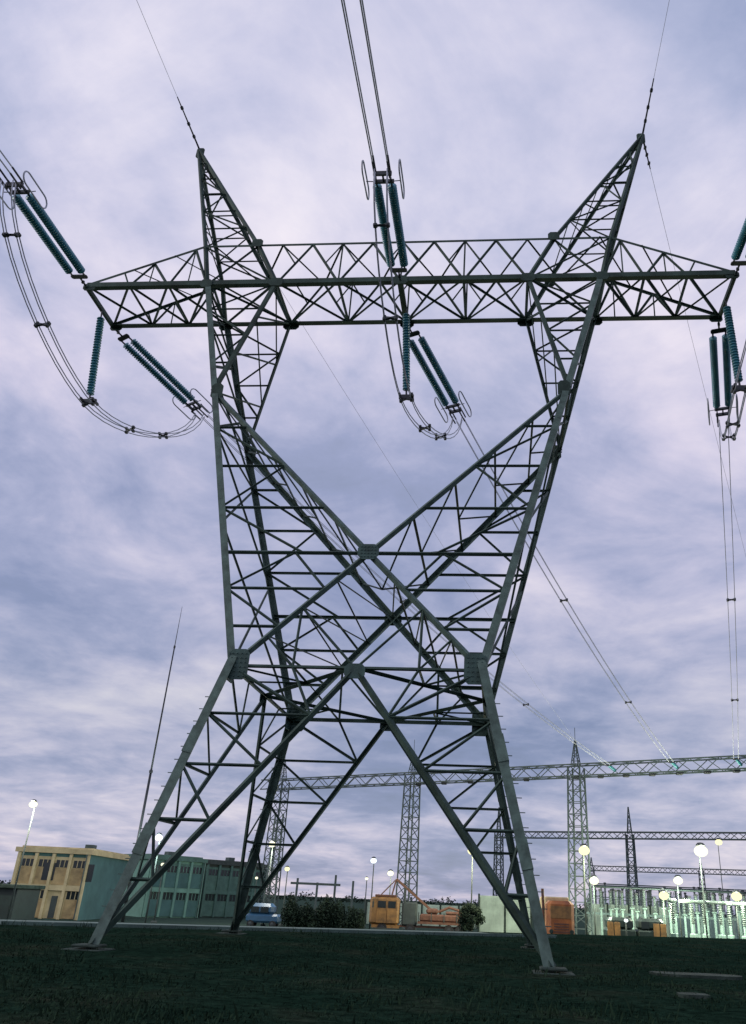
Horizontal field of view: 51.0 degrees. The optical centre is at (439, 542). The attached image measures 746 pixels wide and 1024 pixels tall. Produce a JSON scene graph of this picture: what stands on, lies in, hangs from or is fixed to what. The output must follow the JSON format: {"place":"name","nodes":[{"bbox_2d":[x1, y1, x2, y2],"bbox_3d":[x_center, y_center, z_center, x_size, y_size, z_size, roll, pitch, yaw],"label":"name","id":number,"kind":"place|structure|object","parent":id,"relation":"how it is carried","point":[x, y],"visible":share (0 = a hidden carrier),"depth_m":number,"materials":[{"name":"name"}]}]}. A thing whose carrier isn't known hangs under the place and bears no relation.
{"place":"outdoors","nodes":[
{"label":"outdoors","id":0,"kind":"place"},
{"bbox_2d":[10,845,129,920],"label":"office building","id":1,"kind":"structure","parent":0,"point":[79,883],"depth_m":87.19,"materials":[{"name":"beige paint"}]},
{"bbox_2d":[21,858,33,865],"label":"window","id":2,"kind":"structure","parent":1,"relation":"in","point":[26,862],"depth_m":87.11,"materials":[{"name":"grey glass"}]},
{"bbox_2d":[41,862,56,879],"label":"window","id":3,"kind":"structure","parent":1,"relation":"in","point":[44,876],"depth_m":86.85,"materials":[{"name":"grey glass"}]},
{"bbox_2d":[47,896,57,917],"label":"door","id":4,"kind":"structure","parent":1,"relation":"in","point":[53,902],"depth_m":85.47,"materials":[{"name":"grey metal"}]},
{"bbox_2d":[56,860,68,867],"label":"window","id":5,"kind":"structure","parent":1,"relation":"in","point":[60,863],"depth_m":87.33,"materials":[{"name":"grey glass"}]},
{"bbox_2d":[65,891,78,899],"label":"window","id":6,"kind":"structure","parent":1,"relation":"in","point":[70,895],"depth_m":86.10,"materials":[{"name":"grey glass"}]},
{"bbox_2d":[72,861,84,867],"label":"window","id":7,"kind":"structure","parent":1,"relation":"in","point":[76,864],"depth_m":87.43,"materials":[{"name":"grey glass"}]},
{"bbox_2d":[85,864,94,881],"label":"window","id":8,"kind":"structure","parent":1,"relation":"in","point":[90,870],"depth_m":87.11,"materials":[{"name":"grey glass"}]},
{"bbox_2d":[121,851,207,917],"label":"office building","id":9,"kind":"structure","parent":0,"point":[181,887],"depth_m":108.07,"materials":[{"name":"teal paint"}]},
{"bbox_2d":[162,892,172,899],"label":"window","id":10,"kind":"structure","parent":9,"relation":"in","point":[166,895],"depth_m":107.05,"materials":[{"name":"grey glass"}]},
{"bbox_2d":[175,893,185,899],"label":"window","id":11,"kind":"structure","parent":9,"relation":"in","point":[179,896],"depth_m":108.39,"materials":[{"name":"grey glass"}]},
{"bbox_2d":[198,857,267,917],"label":"office building","id":12,"kind":"structure","parent":0,"point":[219,889],"depth_m":117.34,"materials":[{"name":"green paint"}]},
{"bbox_2d":[0,919,481,932],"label":"road","id":13,"kind":"structure","parent":0,"point":[239,926],"depth_m":40.56,"materials":[{"name":"grey asphalt"}]},
{"bbox_2d":[0,883,745,1023],"bbox_3d":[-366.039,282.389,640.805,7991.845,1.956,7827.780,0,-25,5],"label":"ground","id":14,"kind":"structure","parent":0,"point":[145,955],"depth_m":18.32,"materials":[{"name":"green plant"}]},
{"bbox_2d":[6,799,36,918],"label":"yard lamp","id":15,"kind":"object","parent":14,"relation":"on","point":[33,803],"visible":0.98,"depth_m":69.94,"materials":[{"name":"metal"}]},
{"bbox_2d":[0,884,45,919],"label":"kiosk","id":16,"kind":"object","parent":14,"relation":"on","point":[24,902],"visible":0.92,"depth_m":72.54,"materials":[{"name":"grey paint"}]},
{"bbox_2d":[121,609,181,921],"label":"lightning mast","id":17,"kind":"object","parent":14,"relation":"on","point":[142,814],"visible":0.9,"depth_m":80.85,"materials":[{"name":"metal"}]},
{"bbox_2d":[144,833,162,922],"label":"yard lamp","id":18,"kind":"object","parent":14,"relation":"on","point":[159,837],"visible":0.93,"depth_m":75.35,"materials":[{"name":"metal"}]},
{"bbox_2d":[151,862,164,922],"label":"yard lamp","id":19,"kind":"object","parent":14,"relation":"on","point":[154,921],"visible":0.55,"depth_m":86.56,"materials":[{"name":"metal"}]},
{"bbox_2d":[246,903,281,925],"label":"utility van","id":20,"kind":"object","parent":14,"relation":"on","point":[260,913],"visible":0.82,"depth_m":88.20,"materials":[{"name":"blue paint"}]},
{"bbox_2d":[260,840,274,925],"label":"yard lamp","id":21,"kind":"object","parent":14,"relation":"on","point":[271,841],"visible":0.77,"depth_m":91.95,"materials":[{"name":"metal"}]},
{"bbox_2d":[260,798,283,924],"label":"lattice tower","id":22,"kind":"structure","parent":14,"relation":"on","point":[278,857],"depth_m":99.58,"materials":[{"name":"grey metal"}]},
{"bbox_2d":[0,921,556,937],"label":"kerb","id":23,"kind":"structure","parent":14,"relation":"on","point":[249,928],"depth_m":36.73,"materials":[{"name":"concrete"}]},
{"bbox_2d":[279,866,289,926],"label":"yard lamp","id":24,"kind":"object","parent":14,"relation":"on","point":[287,868],"visible":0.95,"depth_m":94.80,"materials":[{"name":"metal"}]},
{"bbox_2d":[291,875,353,913],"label":"busbar portal","id":25,"kind":"object","parent":14,"relation":"on","point":[297,882],"visible":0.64,"depth_m":109.42,"materials":[{"name":"grey metal"}]},
{"bbox_2d":[280,892,365,928],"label":"hedge","id":26,"kind":"object","parent":14,"relation":"on","point":[329,915],"visible":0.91,"depth_m":82.32,"materials":[{"name":"green plant"}]},
{"bbox_2d":[0,880,734,915],"bbox_3d":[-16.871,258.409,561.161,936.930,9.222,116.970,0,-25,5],"label":"distant woods","id":27,"kind":"object","parent":14,"relation":"on","point":[354,898],"visible":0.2,"depth_m":558.89,"materials":[{"name":"green plant"}]},
{"bbox_2d":[369,857,376,928],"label":"yard lamp","id":28,"kind":"object","parent":14,"relation":"on","point":[373,860],"visible":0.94,"depth_m":90.00,"materials":[{"name":"metal"}]},
{"bbox_2d":[61,133,739,975],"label":"transmission tower","id":29,"kind":"structure","parent":14,"relation":"on","point":[475,671],"depth_m":34.12,"materials":[{"name":"metal"}]},
{"bbox_2d":[0,167,87,286],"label":"insulator string","id":30,"kind":"object","parent":29,"relation":"attached to","point":[34,222],"visible":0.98,"depth_m":34.87,"materials":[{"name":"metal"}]},
{"bbox_2d":[79,311,104,405],"bbox_3d":[-17.340,-9.420,39.500,0.720,5.203,1.161,0,-25,5],"label":"insulator string","id":31,"kind":"object","parent":29,"relation":"hanging from","point":[95,355],"visible":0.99,"depth_m":39.26,"materials":[{"name":"teal glass"}]},
{"bbox_2d":[0,180,204,438],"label":"jumper loop","id":32,"kind":"object","parent":31,"relation":"hanging from","point":[37,324],"visible":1,"depth_m":35.59,"materials":[{"name":"metal"}]},
{"bbox_2d":[116,331,212,420],"bbox_3d":[-15.594,-9.354,43.763,1.568,1.887,6.818,-13,-29,30],"label":"insulator string","id":33,"kind":"object","parent":29,"relation":"attached to","point":[182,389],"visible":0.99,"depth_m":43.77,"materials":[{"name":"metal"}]},
{"bbox_2d":[202,415,609,764],"bbox_3d":[2.827,9.090,67.889,0.670,10.516,63.460,-13,-29,30],"label":"conductor","id":34,"kind":"object","parent":33,"relation":"attached to","point":[523,704],"visible":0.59,"depth_m":59.92,"materials":[{"name":"metal"}]},
{"bbox_2d":[137,2,199,148],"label":"earth wire","id":35,"kind":"object","parent":29,"relation":"attached to","point":[188,124],"visible":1,"depth_m":42.56,"materials":[{"name":"metal"}]},
{"bbox_2d":[361,155,407,279],"bbox_3d":[-2.125,-13.929,34.227,1.568,0.728,6.955,0,-25,5],"label":"insulator string","id":36,"kind":"object","parent":29,"relation":"attached to","point":[395,211],"visible":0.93,"depth_m":33.32,"materials":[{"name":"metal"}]},
{"bbox_2d":[341,0,387,161],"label":"conductor","id":37,"kind":"object","parent":36,"relation":"attached to","point":[372,70],"visible":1,"depth_m":27.63,"materials":[{"name":"metal"}]},
{"bbox_2d":[204,165,572,736],"bbox_3d":[1.447,1.026,70.141,0.182,19.611,73.053,-9,-27,24],"label":"earth wire","id":38,"kind":"object","parent":29,"relation":"attached to","point":[372,436],"visible":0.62,"depth_m":58.41,"materials":[{"name":"metal"}]},
{"bbox_2d":[398,307,413,401],"bbox_3d":[-1.508,-9.314,38.218,0.752,5.103,1.024,0,-25,5],"label":"insulator string","id":39,"kind":"object","parent":29,"relation":"hanging from","point":[406,336],"visible":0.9,"depth_m":38.03,"materials":[{"name":"teal glass"}]},
{"bbox_2d":[373,168,461,439],"bbox_3d":[-1.227,-9.454,37.369,1.647,5.037,16.051,-3,-25,12],"label":"jumper loop","id":40,"kind":"object","parent":39,"relation":"hanging from","point":[395,318],"visible":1,"depth_m":34.07,"materials":[{"name":"metal"}]},
{"bbox_2d":[410,328,471,423],"bbox_3d":[-0.208,-9.111,42.634,1.568,2.043,6.782,-10,-27,25],"label":"insulator string","id":41,"kind":"object","parent":29,"relation":"attached to","point":[432,359],"visible":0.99,"depth_m":42.73,"materials":[{"name":"ceramic"}]},
{"bbox_2d":[456,420,672,761],"bbox_3d":[13.485,8.599,65.609,0.663,10.349,56.518,-10,-27,25],"label":"conductor","id":42,"kind":"object","parent":41,"relation":"attached to","point":[566,600],"visible":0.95,"depth_m":58.26,"materials":[{"name":"metal"}]},
{"bbox_2d":[642,0,669,133],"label":"earth wire","id":43,"kind":"object","parent":29,"relation":"attached to","point":[648,105],"visible":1,"depth_m":40.70,"materials":[{"name":"metal"}]},
{"bbox_2d":[643,143,745,554],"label":"earth wire","id":44,"kind":"object","parent":29,"relation":"attached to","point":[646,154],"visible":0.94,"depth_m":47.13,"materials":[{"name":"metal"}]},
{"bbox_2d":[707,322,738,426],"bbox_3d":[15.066,-8.871,41.502,1.568,2.206,6.739,-6,-26,18],"label":"insulator string","id":45,"kind":"object","parent":29,"relation":"attached to","point":[715,370],"visible":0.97,"depth_m":41.40,"materials":[{"name":"ceramic"}]},
{"bbox_2d":[719,429,738,758],"bbox_3d":[23.861,8.143,63.422,0.651,10.175,50.520,-6,-26,18],"label":"conductor","id":46,"kind":"object","parent":45,"relation":"attached to","point":[734,600],"visible":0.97,"depth_m":55.34,"materials":[{"name":"metal"}]},
{"bbox_2d":[723,300,745,392],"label":"insulator string","id":47,"kind":"object","parent":29,"relation":"hanging from","point":[732,341],"visible":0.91,"depth_m":36.56,"materials":[{"name":"teal glass"}]},
{"bbox_2d":[718,340,745,440],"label":"jumper loop","id":48,"kind":"object","parent":47,"relation":"hanging from","point":[728,424],"visible":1,"depth_m":37.30,"materials":[{"name":"metal"}]},
{"bbox_2d":[730,218,745,273],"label":"insulator string","id":49,"kind":"object","parent":29,"relation":"attached to","point":[739,247],"visible":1,"depth_m":34.70,"materials":[{"name":"ceramic"}]},
{"bbox_2d":[369,878,460,930],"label":"truck","id":50,"kind":"object","parent":14,"relation":"on","point":[384,912],"visible":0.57,"depth_m":86.64,"materials":[{"name":"orange paint"}]},
{"bbox_2d":[457,902,485,931],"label":"bush","id":51,"kind":"object","parent":14,"relation":"on","point":[466,921],"visible":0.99,"depth_m":80.77,"materials":[{"name":"green plant"}]},
{"bbox_2d":[257,728,745,934],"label":"substation gantry","id":52,"kind":"object","parent":14,"relation":"on","point":[572,777],"visible":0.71,"depth_m":96.11,"materials":[{"name":"grey metal"}]},
{"bbox_2d":[477,894,531,932],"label":"panel wall","id":53,"kind":"structure","parent":14,"relation":"on","point":[496,914],"depth_m":97.49,"materials":[{"name":"concrete"}]},
{"bbox_2d":[540,889,574,933],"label":"truck","id":54,"kind":"object","parent":14,"relation":"on","point":[558,914],"visible":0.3,"depth_m":72.43,"materials":[{"name":"orange paint"}]},
{"bbox_2d":[579,844,589,934],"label":"yard lamp","id":55,"kind":"object","parent":14,"relation":"on","point":[584,849],"visible":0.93,"depth_m":81.17,"materials":[{"name":"metal"}]},
{"bbox_2d":[589,875,598,934],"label":"yard lamp","id":56,"kind":"object","parent":14,"relation":"on","point":[593,880],"visible":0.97,"depth_m":83.83,"materials":[{"name":"metal"}]},
{"bbox_2d":[598,889,603,934],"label":"busbar post","id":57,"kind":"object","parent":14,"relation":"on","point":[600,905],"visible":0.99,"depth_m":88.78,"materials":[{"name":"green metal"}]},
{"bbox_2d":[587,892,621,934],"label":"isolator","id":58,"kind":"object","parent":14,"relation":"on","point":[604,913],"visible":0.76,"depth_m":96.72,"materials":[{"name":"green metal"}]},
{"bbox_2d":[614,889,618,916],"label":"busbar post","id":59,"kind":"object","parent":14,"relation":"on","point":[616,908],"visible":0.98,"depth_m":89.16,"materials":[{"name":"metal"}]},
{"bbox_2d":[493,807,745,905],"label":"substation gantry","id":60,"kind":"object","parent":14,"relation":"on","point":[626,839],"visible":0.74,"depth_m":153.78,"materials":[{"name":"grey metal"}]},
{"bbox_2d":[603,916,635,935],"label":"utility van","id":61,"kind":"object","parent":14,"relation":"on","point":[615,925],"visible":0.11,"depth_m":79.31,"materials":[{"name":"green paint"}]},
{"bbox_2d":[620,890,624,916],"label":"busbar post","id":62,"kind":"object","parent":14,"relation":"on","point":[622,909],"visible":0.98,"depth_m":89.17,"materials":[{"name":"metal"}]},
{"bbox_2d":[586,903,671,936],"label":"panel wall","id":63,"kind":"structure","parent":14,"relation":"on","point":[650,910],"depth_m":99.67,"materials":[{"name":"metal"}]},
{"bbox_2d":[614,891,648,917],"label":"isolator","id":64,"kind":"object","parent":14,"relation":"on","point":[642,915],"visible":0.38,"depth_m":96.01,"materials":[{"name":"green metal"}]},
{"bbox_2d":[629,888,634,928],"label":"busbar post","id":65,"kind":"object","parent":14,"relation":"on","point":[631,903],"visible":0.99,"depth_m":89.07,"materials":[{"name":"metal"}]},
{"bbox_2d":[634,893,639,918],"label":"busbar post","id":66,"kind":"object","parent":14,"relation":"on","point":[636,905],"visible":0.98,"depth_m":89.08,"materials":[{"name":"metal"}]},
{"bbox_2d":[642,889,646,917],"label":"busbar post","id":67,"kind":"object","parent":14,"relation":"on","point":[644,908],"visible":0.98,"depth_m":89.25,"materials":[{"name":"metal"}]},
{"bbox_2d":[635,917,666,936],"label":"utility van","id":68,"kind":"object","parent":14,"relation":"on","point":[656,927],"visible":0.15,"depth_m":79.34,"materials":[{"name":"green paint"}]},
{"bbox_2d":[641,892,673,930],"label":"isolator","id":69,"kind":"object","parent":14,"relation":"on","point":[658,912],"visible":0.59,"depth_m":97.47,"materials":[{"name":"green metal"}]},
{"bbox_2d":[660,888,665,922],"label":"busbar post","id":70,"kind":"object","parent":14,"relation":"on","point":[662,907],"visible":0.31,"depth_m":89.07,"materials":[{"name":"metal"}]},
{"bbox_2d":[596,886,745,893],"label":"busbar","id":71,"kind":"object","parent":70,"relation":"on","point":[666,889],"visible":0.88,"depth_m":89.87,"materials":[{"name":"grey metal"}]},
{"bbox_2d":[659,889,668,923],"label":"yard lamp","id":72,"kind":"object","parent":14,"relation":"on","point":[663,895],"visible":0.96,"depth_m":83.42,"materials":[{"name":"metal"}]},
{"bbox_2d":[589,857,745,913],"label":"substation gantry","id":73,"kind":"object","parent":14,"relation":"on","point":[671,872],"visible":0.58,"depth_m":224.41,"materials":[{"name":"grey metal"}]},
{"bbox_2d":[667,891,672,935],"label":"busbar post","id":74,"kind":"object","parent":14,"relation":"on","point":[670,919],"visible":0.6,"depth_m":88.77,"materials":[{"name":"metal"}]},
{"bbox_2d":[667,898,677,936],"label":"circuit breaker","id":75,"kind":"object","parent":14,"relation":"on","point":[673,922],"visible":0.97,"depth_m":80.30,"materials":[{"name":"green metal"}]},
{"bbox_2d":[672,897,677,932],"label":"busbar post","id":76,"kind":"object","parent":14,"relation":"on","point":[675,917],"visible":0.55,"depth_m":88.66,"materials":[{"name":"metal"}]},
{"bbox_2d":[674,889,679,936],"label":"busbar post","id":77,"kind":"object","parent":14,"relation":"on","point":[675,894],"visible":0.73,"depth_m":106.97,"materials":[{"name":"metal"}]},
{"bbox_2d":[673,875,682,936],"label":"yard lamp","id":78,"kind":"object","parent":14,"relation":"on","point":[677,880],"visible":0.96,"depth_m":87.64,"materials":[{"name":"metal"}]},
{"bbox_2d":[681,897,687,936],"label":"busbar post","id":79,"kind":"object","parent":14,"relation":"on","point":[684,915],"visible":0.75,"depth_m":88.67,"materials":[{"name":"metal"}]},
{"bbox_2d":[671,899,703,937],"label":"isolator","id":80,"kind":"object","parent":14,"relation":"on","point":[700,918],"visible":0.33,"depth_m":94.61,"materials":[{"name":"grey metal"}]},
{"bbox_2d":[678,899,702,937],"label":"circuit breaker","id":81,"kind":"object","parent":14,"relation":"on","point":[693,934],"visible":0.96,"depth_m":82.02,"materials":[{"name":"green metal"}]},
{"bbox_2d":[676,992,710,998],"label":"concrete slab","id":82,"kind":"structure","parent":14,"relation":"on","point":[690,994],"depth_m":16.05,"materials":[{"name":"grey concrete"}]},
{"bbox_2d":[649,971,742,979],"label":"concrete slab","id":83,"kind":"structure","parent":14,"relation":"on","point":[707,976],"depth_m":21.15,"materials":[{"name":"grey concrete"}]},
{"bbox_2d":[694,894,700,937],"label":"busbar post","id":84,"kind":"object","parent":14,"relation":"on","point":[697,914],"visible":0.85,"depth_m":88.74,"materials":[{"name":"metal"}]},
{"bbox_2d":[694,842,707,937],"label":"yard lamp","id":85,"kind":"object","parent":14,"relation":"on","point":[700,850],"visible":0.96,"depth_m":81.18,"materials":[{"name":"metal"}]},
{"bbox_2d":[701,901,709,937],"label":"circuit breaker","id":86,"kind":"object","parent":14,"relation":"on","point":[704,934],"visible":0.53,"depth_m":82.38,"materials":[{"name":"green metal"}]},
{"bbox_2d":[704,891,709,934],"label":"busbar post","id":87,"kind":"object","parent":14,"relation":"on","point":[706,906],"visible":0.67,"depth_m":88.84,"materials":[{"name":"metal"}]},
{"bbox_2d":[678,914,738,935],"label":"panel wall","id":88,"kind":"structure","parent":14,"relation":"on","point":[711,926],"depth_m":135.33,"materials":[{"name":"metal"}]},
{"bbox_2d":[706,890,711,937],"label":"busbar post","id":89,"kind":"object","parent":14,"relation":"on","point":[708,907],"visible":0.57,"depth_m":107.04,"materials":[{"name":"metal"}]},
{"bbox_2d":[695,894,732,937],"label":"isolator","id":90,"kind":"object","parent":14,"relation":"on","point":[712,918],"visible":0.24,"depth_m":94.76,"materials":[{"name":"grey metal"}]},
{"bbox_2d":[711,893,717,937],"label":"busbar post","id":91,"kind":"object","parent":14,"relation":"on","point":[714,912],"visible":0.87,"depth_m":88.81,"materials":[{"name":"metal"}]},
{"bbox_2d":[706,901,731,937],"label":"circuit breaker","id":92,"kind":"object","parent":14,"relation":"on","point":[719,903],"visible":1,"depth_m":82.11,"materials":[{"name":"grey metal"}]},
{"bbox_2d":[715,838,725,917],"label":"yard lamp","id":93,"kind":"object","parent":14,"relation":"on","point":[718,841],"visible":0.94,"depth_m":104.48,"materials":[{"name":"metal"}]},
{"bbox_2d":[718,893,724,934],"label":"busbar post","id":94,"kind":"object","parent":14,"relation":"on","point":[720,896],"visible":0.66,"depth_m":88.95,"materials":[{"name":"metal"}]},
{"bbox_2d":[710,904,736,938],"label":"isolator","id":95,"kind":"object","parent":14,"relation":"on","point":[726,917],"visible":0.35,"depth_m":119.38,"materials":[{"name":"grey metal"}]},
{"bbox_2d":[723,901,734,938],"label":"circuit breaker","id":96,"kind":"object","parent":14,"relation":"on","point":[731,936],"visible":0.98,"depth_m":81.60,"materials":[{"name":"grey metal"}]},
{"bbox_2d":[731,890,741,938],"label":"yard lamp","id":97,"kind":"object","parent":14,"relation":"on","point":[736,895],"visible":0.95,"depth_m":81.60,"materials":[{"name":"metal"}]},
{"bbox_2d":[731,901,745,938],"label":"circuit breaker","id":98,"kind":"object","parent":14,"relation":"on","point":[742,904],"visible":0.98,"depth_m":81.12,"materials":[{"name":"grey metal"}]},
{"bbox_2d":[736,901,742,938],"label":"busbar post","id":99,"kind":"object","parent":14,"relation":"on","point":[739,919],"visible":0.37,"depth_m":88.66,"materials":[{"name":"metal"}]},
{"bbox_2d":[739,891,743,935],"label":"busbar post","id":100,"kind":"object","parent":14,"relation":"on","point":[741,918],"visible":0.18,"depth_m":106.78,"materials":[{"name":"metal"}]},
{"bbox_2d":[594,885,745,892],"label":"busbar","id":101,"kind":"object","parent":100,"relation":"on","point":[665,888],"visible":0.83,"depth_m":108.30,"materials":[{"name":"grey metal"}]},
{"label":"busbar post","id":102,"kind":"object","parent":14,"relation":"on","visible":0},
{"bbox_2d":[588,883,745,890],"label":"busbar","id":103,"kind":"object","parent":102,"relation":"on","point":[668,886],"visible":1,"depth_m":128.62,"materials":[{"name":"grey metal"}]},
{"bbox_2d":[0,0,745,914],"label":"sky","id":104,"kind":"structure","parent":0,"point":[501,118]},
{"bbox_2d":[365,900,477,928],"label":"panel wall","id":105,"kind":"structure","parent":0,"point":[422,907],"depth_m":115.66,"materials":[{"name":"metal"}]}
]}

